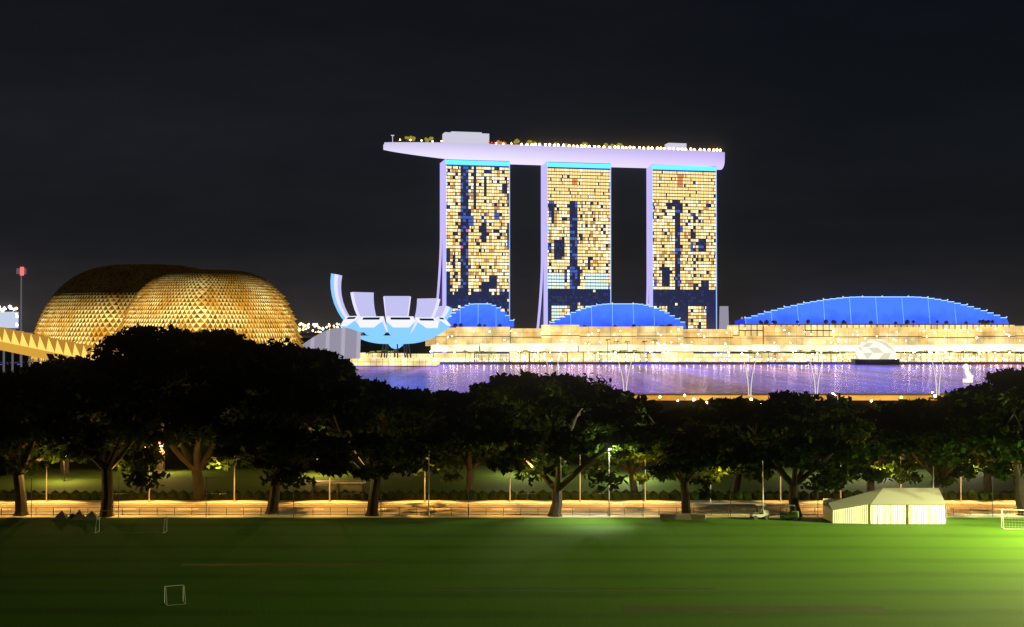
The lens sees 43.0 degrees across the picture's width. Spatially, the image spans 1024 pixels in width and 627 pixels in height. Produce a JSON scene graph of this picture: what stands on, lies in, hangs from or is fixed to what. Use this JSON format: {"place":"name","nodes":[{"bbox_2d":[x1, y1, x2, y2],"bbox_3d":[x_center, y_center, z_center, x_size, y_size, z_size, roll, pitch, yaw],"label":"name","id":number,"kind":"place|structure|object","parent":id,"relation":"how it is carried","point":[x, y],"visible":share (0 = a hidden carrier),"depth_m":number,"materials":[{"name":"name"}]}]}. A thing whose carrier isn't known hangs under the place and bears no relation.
{"place":"outdoors","nodes":[
{"label":"outdoors","id":0,"kind":"place"},
{"bbox_2d":[0,305,341,331],"bbox_3d":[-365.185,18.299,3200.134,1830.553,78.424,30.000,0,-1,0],"label":"buildings","id":1,"kind":"structure","parent":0,"point":[9,319],"depth_m":3185.48,"materials":[{"name":"white"}]},
{"bbox_2d":[0,504,1017,513],"bbox_3d":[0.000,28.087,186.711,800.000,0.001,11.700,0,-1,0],"label":"road asphalt","id":2,"kind":"structure","parent":0,"point":[454,505],"depth_m":187.32,"materials":[{"name":"asphalt"}]},
{"bbox_2d":[0,503,1016,514],"bbox_3d":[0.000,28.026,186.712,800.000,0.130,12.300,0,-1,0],"label":"road kerbs","id":3,"kind":"structure","parent":2,"relation":"on","point":[459,503],"depth_m":192.56,"materials":[{"name":"concrete"}]},
{"bbox_2d":[0,364,1023,392],"bbox_3d":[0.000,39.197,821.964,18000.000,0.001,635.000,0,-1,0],"label":"bay water","id":4,"kind":"structure","parent":0,"point":[732,378],"depth_m":802.05,"materials":[{"name":"purple liquid"}]},
{"bbox_2d":[330,274,452,365],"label":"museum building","id":5,"kind":"structure","parent":4,"relation":"on","point":[402,327],"depth_m":1061.79,"materials":[{"name":"white"}]},
{"bbox_2d":[299,328,390,358],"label":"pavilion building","id":6,"kind":"structure","parent":5,"relation":"attached to","point":[345,342],"depth_m":1023.67,"materials":[{"name":"grey"}]},
{"bbox_2d":[851,339,899,364],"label":"crystal pavilion","id":7,"kind":"structure","parent":4,"relation":"on","point":[875,352],"depth_m":1120.45,"materials":[{"name":"white glass"}]},
{"bbox_2d":[962,364,972,382],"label":"merlion statue","id":8,"kind":"object","parent":4,"relation":"on","point":[969,375],"visible":1,"depth_m":682.46,"materials":[{"name":"white stone"}]},
{"bbox_2d":[0,400,1023,517],"bbox_3d":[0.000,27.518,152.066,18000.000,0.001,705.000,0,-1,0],"label":"ground","id":9,"kind":"structure","parent":0,"point":[173,460],"depth_m":252.95,"materials":[{"name":"green plant"}]},
{"bbox_2d":[0,360,32,374],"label":"rain tree","id":10,"kind":"object","parent":9,"relation":"on","point":[8,366],"visible":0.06,"depth_m":342.16,"materials":[{"name":"green plant"}]},
{"bbox_2d":[9,361,47,459],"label":"rain tree","id":11,"kind":"object","parent":9,"relation":"on","point":[38,364],"depth_m":261.54,"materials":[{"name":"green plant"}]},
{"bbox_2d":[0,373,82,464],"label":"rain tree","id":12,"kind":"object","parent":9,"relation":"on","point":[60,417],"visible":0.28,"depth_m":180.12,"materials":[{"name":"green plant"}]},
{"bbox_2d":[45,467,46,501],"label":"street lamp","id":13,"kind":"object","parent":9,"relation":"on","point":[46,485],"visible":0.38,"depth_m":193.42,"materials":[{"name":"silver metal"}]},
{"bbox_2d":[0,267,123,371],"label":"canopy roof","id":14,"kind":"object","parent":9,"relation":"on","point":[20,342],"visible":0.43,"depth_m":329.98,"materials":[{"name":"gold metal"}]},
{"bbox_2d":[0,368,153,515],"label":"rain tree","id":15,"kind":"object","parent":9,"relation":"on","point":[11,438],"visible":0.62,"depth_m":175.48,"materials":[{"name":"green plant"}]},
{"bbox_2d":[28,264,196,362],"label":"theatre dome","id":16,"kind":"structure","parent":9,"relation":"on","point":[89,307],"depth_m":517.29,"materials":[{"name":"gold glass"}]},
{"bbox_2d":[0,359,236,516],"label":"rain tree","id":17,"kind":"object","parent":9,"relation":"on","point":[104,382],"visible":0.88,"depth_m":173.48,"materials":[{"name":"green plant"}]},
{"bbox_2d":[98,331,139,350],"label":"rain tree","id":18,"kind":"object","parent":9,"relation":"on","point":[118,333],"visible":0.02,"depth_m":356.01,"materials":[{"name":"green plant"}]},
{"bbox_2d":[74,355,165,468],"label":"rain tree","id":19,"kind":"object","parent":9,"relation":"on","point":[77,357],"visible":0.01,"depth_m":239.03,"materials":[{"name":"green plant"}]},
{"bbox_2d":[85,323,212,449],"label":"rain tree","id":20,"kind":"object","parent":9,"relation":"on","point":[137,334],"visible":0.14,"depth_m":267.62,"materials":[{"name":"green plant"}]},
{"bbox_2d":[88,342,298,499],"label":"rain tree","id":21,"kind":"object","parent":9,"relation":"on","point":[201,367],"visible":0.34,"depth_m":192.21,"materials":[{"name":"green plant"}]},
{"bbox_2d":[139,328,274,457],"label":"rain tree","id":22,"kind":"object","parent":9,"relation":"on","point":[179,339],"visible":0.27,"depth_m":247.19,"materials":[{"name":"green plant"}]},
{"bbox_2d":[118,269,302,347],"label":"theatre dome","id":23,"kind":"structure","parent":9,"relation":"on","point":[255,308],"depth_m":431.49,"materials":[{"name":"gold metal"}]},
{"bbox_2d":[193,328,271,371],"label":"rain tree","id":24,"kind":"object","parent":9,"relation":"on","point":[229,330],"visible":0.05,"depth_m":349.45,"materials":[{"name":"green plant"}]},
{"bbox_2d":[233,456,234,501],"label":"street lamp","id":25,"kind":"object","parent":9,"relation":"on","point":[234,484],"visible":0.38,"depth_m":193.43,"materials":[{"name":"silver metal"}]},
{"bbox_2d":[225,333,267,346],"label":"rain tree","id":26,"kind":"object","parent":9,"relation":"on","point":[232,334],"depth_m":285.50,"materials":[{"name":"green plant"}]},
{"bbox_2d":[219,337,338,448],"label":"rain tree","id":27,"kind":"object","parent":9,"relation":"on","point":[275,356],"visible":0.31,"depth_m":251.21,"materials":[{"name":"green plant"}]},
{"bbox_2d":[189,368,380,513],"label":"rain tree","id":28,"kind":"object","parent":9,"relation":"on","point":[272,392],"visible":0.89,"depth_m":174.86,"materials":[{"name":"green plant"}]},
{"bbox_2d":[267,344,343,358],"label":"rain tree","id":29,"kind":"object","parent":9,"relation":"on","point":[326,352],"visible":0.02,"depth_m":350.92,"materials":[{"name":"green plant"}]},
{"bbox_2d":[315,355,360,443],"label":"rain tree","id":30,"kind":"object","parent":9,"relation":"on","point":[329,361],"visible":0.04,"depth_m":298.17,"materials":[{"name":"green plant"}]},
{"bbox_2d":[311,480,365,499],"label":"roadside shelter","id":31,"kind":"object","parent":9,"relation":"on","point":[339,488],"visible":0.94,"depth_m":198.25,"materials":[{"name":"brown"}]},
{"bbox_2d":[311,377,411,433],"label":"rain tree","id":32,"kind":"object","parent":9,"relation":"on","point":[376,381],"visible":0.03,"depth_m":259.23,"materials":[{"name":"green plant"}]},
{"bbox_2d":[261,380,469,515],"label":"rain tree","id":33,"kind":"object","parent":9,"relation":"on","point":[367,459],"visible":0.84,"depth_m":173.78,"materials":[{"name":"green plant"}]},
{"bbox_2d":[373,386,473,452],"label":"rain tree","id":34,"kind":"object","parent":9,"relation":"on","point":[438,395],"visible":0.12,"depth_m":252.93,"materials":[{"name":"green plant"}]},
{"bbox_2d":[424,471,425,501],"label":"street lamp","id":35,"kind":"object","parent":9,"relation":"on","point":[424,487],"visible":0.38,"depth_m":193.42,"materials":[{"name":"silver metal"}]},
{"bbox_2d":[389,390,550,492],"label":"rain tree","id":36,"kind":"object","parent":9,"relation":"on","point":[468,460],"visible":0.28,"depth_m":196.02,"materials":[{"name":"green plant"}]},
{"bbox_2d":[468,380,485,392],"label":"rain tree","id":37,"kind":"object","parent":9,"relation":"on","point":[474,385],"depth_m":288.58,"materials":[{"name":"green plant"}]},
{"bbox_2d":[0,464,1013,499],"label":"park mound","id":38,"kind":"object","parent":9,"relation":"on","point":[486,479],"depth_m":208.99,"materials":[{"name":"green plant"}]},
{"bbox_2d":[2,353,119,473],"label":"rain tree","id":39,"kind":"object","parent":38,"relation":"on","point":[54,364],"visible":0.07,"depth_m":220.17,"materials":[{"name":"green plant"}]},
{"bbox_2d":[97,349,210,472],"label":"rain tree","id":40,"kind":"object","parent":38,"relation":"on","point":[135,357],"visible":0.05,"depth_m":221.24,"materials":[{"name":"green plant"}]},
{"bbox_2d":[283,361,394,439],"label":"rain tree","id":41,"kind":"object","parent":38,"relation":"on","point":[337,372],"visible":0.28,"depth_m":221.33,"materials":[{"name":"green plant"}]},
{"bbox_2d":[440,380,573,430],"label":"rain tree","id":42,"kind":"object","parent":38,"relation":"on","point":[561,418],"visible":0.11,"depth_m":216.05,"materials":[{"name":"green plant"}]},
{"bbox_2d":[0,489,1014,499],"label":"park hedge","id":43,"kind":"object","parent":38,"relation":"on","point":[625,494],"visible":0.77,"depth_m":196.56,"materials":[{"name":"green plant"}]},
{"bbox_2d":[64,452,965,478],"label":"lamp posts","id":44,"kind":"object","parent":38,"relation":"on","point":[164,466],"visible":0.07,"depth_m":217.53,"materials":[{"name":"grey metal"}]},
{"bbox_2d":[546,402,598,464],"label":"rain tree","id":45,"kind":"object","parent":38,"relation":"on","point":[582,420],"visible":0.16,"depth_m":217.58,"materials":[{"name":"green plant"}]},
{"bbox_2d":[663,397,787,435],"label":"rain tree","id":46,"kind":"object","parent":38,"relation":"on","point":[702,406],"visible":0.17,"depth_m":223.18,"materials":[{"name":"green plant"}]},
{"bbox_2d":[848,397,934,465],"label":"rain tree","id":47,"kind":"object","parent":38,"relation":"on","point":[884,405],"visible":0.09,"depth_m":224.37,"materials":[{"name":"green plant"}]},
{"bbox_2d":[0,500,1014,502],"bbox_3d":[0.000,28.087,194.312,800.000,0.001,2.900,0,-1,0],"label":"footpath","id":48,"kind":"structure","parent":9,"relation":"on","point":[460,501],"depth_m":194.21,"materials":[{"name":"beige concrete"}]},
{"bbox_2d":[509,468,510,501],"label":"street lamp","id":49,"kind":"object","parent":9,"relation":"on","point":[509,486],"visible":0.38,"depth_m":193.46,"materials":[{"name":"silver metal"}]},
{"bbox_2d":[0,518,1023,626],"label":"padang turf","id":50,"kind":"structure","parent":9,"relation":"on","point":[951,572],"depth_m":137.42,"materials":[{"name":"green plant"}]},
{"bbox_2d":[95,511,165,532],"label":"football goal","id":51,"kind":"object","parent":50,"relation":"on","point":[99,522],"visible":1,"depth_m":165.21,"materials":[{"name":"grey paint"}]},
{"bbox_2d":[164,585,185,605],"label":"portable goal","id":52,"kind":"object","parent":50,"relation":"on","point":[166,596],"visible":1,"depth_m":121.20,"materials":[{"name":"white paint"}]},
{"bbox_2d":[180,564,382,565],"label":"field line","id":53,"kind":"object","parent":50,"relation":"on","point":[281,565],"visible":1,"depth_m":140.97,"materials":[{"name":"green plant"}]},
{"bbox_2d":[53,509,705,519],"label":"covered equipment","id":54,"kind":"object","parent":50,"relation":"on","point":[78,515],"visible":1,"depth_m":175.98,"materials":[{"name":"grey fabric"}]},
{"bbox_2d":[431,587,715,589],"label":"worn padang strip","id":55,"kind":"object","parent":50,"relation":"on","point":[572,588],"visible":1,"depth_m":128.18,"materials":[{"name":"green plant"}]},
{"bbox_2d":[621,606,890,613],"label":"padang bare patch","id":56,"kind":"object","parent":50,"relation":"on","point":[753,610],"visible":1,"depth_m":117.95,"materials":[{"name":"green plant"}]},
{"bbox_2d":[750,504,769,519],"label":"utility cart","id":57,"kind":"object","parent":50,"relation":"on","point":[756,514],"visible":1,"depth_m":176.10,"materials":[{"name":"grey"}]},
{"bbox_2d":[780,504,798,520],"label":"utility cart","id":58,"kind":"object","parent":50,"relation":"on","point":[794,515],"visible":1,"depth_m":175.17,"materials":[{"name":"green"}]},
{"bbox_2d":[823,488,945,525],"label":"marquee tent","id":59,"kind":"object","parent":50,"relation":"on","point":[901,505],"visible":1,"depth_m":172.37,"materials":[{"name":"fabric"}]},
{"bbox_2d":[1001,509,1023,529],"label":"football goal","id":60,"kind":"object","parent":50,"relation":"on","point":[1007,518],"visible":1,"depth_m":168.10,"materials":[{"name":"grey paint"}]},
{"bbox_2d":[0,515,1023,516],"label":"padang edge paving","id":61,"kind":"structure","parent":9,"relation":"on","point":[456,516],"depth_m":179.03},
{"bbox_2d":[428,450,429,515],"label":"lamp post","id":62,"kind":"object","parent":61,"relation":"on","point":[428,488],"visible":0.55,"depth_m":179.77,"materials":[{"name":"silver metal"}]},
{"bbox_2d":[0,477,1018,516],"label":"padang fence and railing","id":63,"kind":"object","parent":61,"relation":"on","point":[451,511],"visible":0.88,"depth_m":180.25,"materials":[{"name":"grey metal"}]},
{"bbox_2d":[762,461,763,509],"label":"padang pole","id":64,"kind":"object","parent":61,"relation":"on","point":[762,486],"visible":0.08,"depth_m":179.79,"materials":[{"name":"silver metal"}]},
{"bbox_2d":[0,362,1023,363],"bbox_3d":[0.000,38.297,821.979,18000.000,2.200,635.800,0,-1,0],"label":"quay walls","id":65,"kind":"structure","parent":9,"relation":"on","point":[706,362],"depth_m":1139.45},
{"bbox_2d":[428,368,681,516],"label":"rain tree","id":66,"kind":"object","parent":9,"relation":"on","point":[620,413],"visible":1,"depth_m":172.63,"materials":[{"name":"green plant"}]},
{"bbox_2d":[537,410,589,454],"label":"rain tree","id":67,"kind":"object","parent":9,"relation":"on","point":[541,447],"visible":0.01,"depth_m":261.21,"materials":[{"name":"green plant"}]},
{"bbox_2d":[579,455,580,501],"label":"street lamp","id":68,"kind":"object","parent":9,"relation":"on","point":[580,482],"visible":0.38,"depth_m":193.45,"materials":[{"name":"silver metal"}]},
{"bbox_2d":[608,456,609,515],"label":"lamp post","id":69,"kind":"object","parent":9,"relation":"on","point":[609,491],"visible":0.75,"depth_m":179.54,"materials":[{"name":"silver metal"}]},
{"bbox_2d":[569,413,684,491],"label":"rain tree","id":70,"kind":"object","parent":9,"relation":"on","point":[631,468],"visible":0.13,"depth_m":191.74,"materials":[{"name":"green plant"}]},
{"bbox_2d":[644,461,645,501],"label":"street lamp","id":71,"kind":"object","parent":9,"relation":"on","point":[645,484],"visible":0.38,"depth_m":193.42,"materials":[{"name":"silver metal"}]},
{"bbox_2d":[606,408,764,513],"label":"rain tree","id":72,"kind":"object","parent":9,"relation":"on","point":[694,426],"visible":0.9,"depth_m":175.38,"materials":[{"name":"green plant"}]},
{"bbox_2d":[675,422,794,491],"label":"rain tree","id":73,"kind":"object","parent":9,"relation":"on","point":[736,483],"visible":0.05,"depth_m":199.00,"materials":[{"name":"green plant"}]},
{"bbox_2d":[659,392,935,407],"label":"promenade lights","id":74,"kind":"object","parent":9,"relation":"on","point":[751,398],"visible":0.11,"depth_m":371.73,"materials":[{"name":"yellow metal"}]},
{"bbox_2d":[680,389,923,516],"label":"rain tree","id":75,"kind":"object","parent":9,"relation":"on","point":[787,409],"visible":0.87,"depth_m":174.35,"materials":[{"name":"green plant"}]},
{"bbox_2d":[786,406,929,491],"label":"rain tree","id":76,"kind":"object","parent":9,"relation":"on","point":[870,413],"visible":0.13,"depth_m":197.03,"materials":[{"name":"green plant"}]},
{"bbox_2d":[846,397,1023,493],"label":"rain tree","id":77,"kind":"object","parent":9,"relation":"on","point":[943,449],"visible":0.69,"depth_m":178.32,"materials":[{"name":"green plant"}]},
{"bbox_2d":[928,384,970,406],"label":"rain tree","id":78,"kind":"object","parent":9,"relation":"on","point":[940,399],"visible":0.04,"depth_m":266.25,"materials":[{"name":"green plant"}]},
{"bbox_2d":[960,477,961,501],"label":"street lamp","id":79,"kind":"object","parent":9,"relation":"on","point":[960,490],"visible":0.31,"depth_m":193.44,"materials":[{"name":"silver metal"}]},
{"bbox_2d":[910,374,1023,515],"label":"rain tree","id":80,"kind":"object","parent":9,"relation":"on","point":[1002,394],"visible":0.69,"depth_m":176.16,"materials":[{"name":"green plant"}]},
{"bbox_2d":[924,401,1023,492],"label":"rain tree","id":81,"kind":"object","parent":9,"relation":"on","point":[987,486],"visible":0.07,"depth_m":199.87,"materials":[{"name":"green plant"}]},
{"bbox_2d":[965,401,1023,462],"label":"rain tree","id":82,"kind":"object","parent":9,"relation":"on","point":[1017,409],"visible":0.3,"depth_m":183.94,"materials":[{"name":"green plant"}]},
{"bbox_2d":[975,366,1023,385],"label":"rain tree","id":83,"kind":"object","parent":9,"relation":"on","point":[1002,373],"visible":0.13,"depth_m":280.24,"materials":[{"name":"green plant"}]},
{"bbox_2d":[0,338,1023,361],"bbox_3d":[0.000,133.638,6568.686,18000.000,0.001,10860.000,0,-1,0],"label":"lights","id":84,"kind":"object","parent":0,"point":[415,348],"depth_m":1970.03,"materials":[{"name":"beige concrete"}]},
{"bbox_2d":[431,159,509,360],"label":"hotel tower","id":85,"kind":"structure","parent":84,"relation":"on","point":[474,259],"depth_m":1259.92,"materials":[{"name":"yellow glass"}]},
{"bbox_2d":[644,164,716,353],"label":"hotel tower","id":86,"kind":"structure","parent":84,"relation":"on","point":[681,207],"depth_m":1305.12,"materials":[{"name":"yellow glass"}]},
{"bbox_2d":[360,306,1023,361],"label":"podium","id":87,"kind":"object","parent":84,"relation":"on","point":[678,343],"visible":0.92,"depth_m":1179.94,"materials":[{"name":"gold metal"}]},
{"bbox_2d":[447,303,514,329],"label":"domed roof","id":88,"kind":"structure","parent":87,"relation":"on","point":[481,315],"depth_m":1208.22,"materials":[{"name":"blue"}]},
{"bbox_2d":[549,303,687,328],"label":"domed roof","id":89,"kind":"structure","parent":87,"relation":"on","point":[618,315],"depth_m":1218.59,"materials":[{"name":"blue"}]},
{"bbox_2d":[735,296,1012,324],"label":"domed roof","id":90,"kind":"structure","parent":87,"relation":"on","point":[882,310],"depth_m":1198.14,"materials":[{"name":"blue"}]},
{"bbox_2d":[365,339,1022,361],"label":"promenade palms","id":91,"kind":"object","parent":84,"relation":"on","point":[607,351],"visible":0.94,"depth_m":1153.27,"materials":[{"name":"black"}]},
{"bbox_2d":[443,358,1017,361],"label":"promenade lamps","id":92,"kind":"object","parent":84,"relation":"on","point":[713,359],"visible":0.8,"depth_m":1147.33,"materials":[{"name":"white"}]},
{"bbox_2d":[537,162,610,359],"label":"hotel tower","id":93,"kind":"structure","parent":0,"point":[575,275],"depth_m":1281.32,"materials":[{"name":"yellow glass"}]},
{"bbox_2d":[383,131,724,169],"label":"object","id":94,"kind":"structure","parent":93,"relation":"on","point":[454,145],"depth_m":1273.21,"materials":[{"name":"grey metal"}]},
{"bbox_2d":[430,393,944,394],"bbox_3d":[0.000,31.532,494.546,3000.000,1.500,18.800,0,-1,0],"label":"esplanade drive deck","id":95,"kind":"structure","parent":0,"point":[798,393],"depth_m":503.56,"materials":[{"name":"concrete"}]},
{"bbox_2d":[616,356,633,390],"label":"light pole","id":96,"kind":"object","parent":95,"relation":"on","point":[628,373],"visible":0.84,"depth_m":494.56,"materials":[{"name":"white metal"}]},
{"bbox_2d":[741,353,758,394],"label":"light pole","id":97,"kind":"object","parent":95,"relation":"on","point":[747,376],"visible":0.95,"depth_m":500.54,"materials":[{"name":"white metal"}]},
{"bbox_2d":[634,395,943,399],"bbox_3d":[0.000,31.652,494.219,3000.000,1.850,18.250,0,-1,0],"label":"esplanade drive surface","id":98,"kind":"object","parent":95,"relation":"on","point":[765,397],"depth_m":485.10,"materials":[{"name":"orange asphalt"}]},
{"bbox_2d":[808,355,824,393],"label":"light pole","id":99,"kind":"object","parent":95,"relation":"on","point":[813,375],"visible":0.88,"depth_m":500.56,"materials":[{"name":"white metal"}]},
{"bbox_2d":[929,350,946,394],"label":"light pole","id":100,"kind":"object","parent":95,"relation":"on","point":[945,351],"visible":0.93,"depth_m":494.56,"materials":[{"name":"white metal"}]}
]}

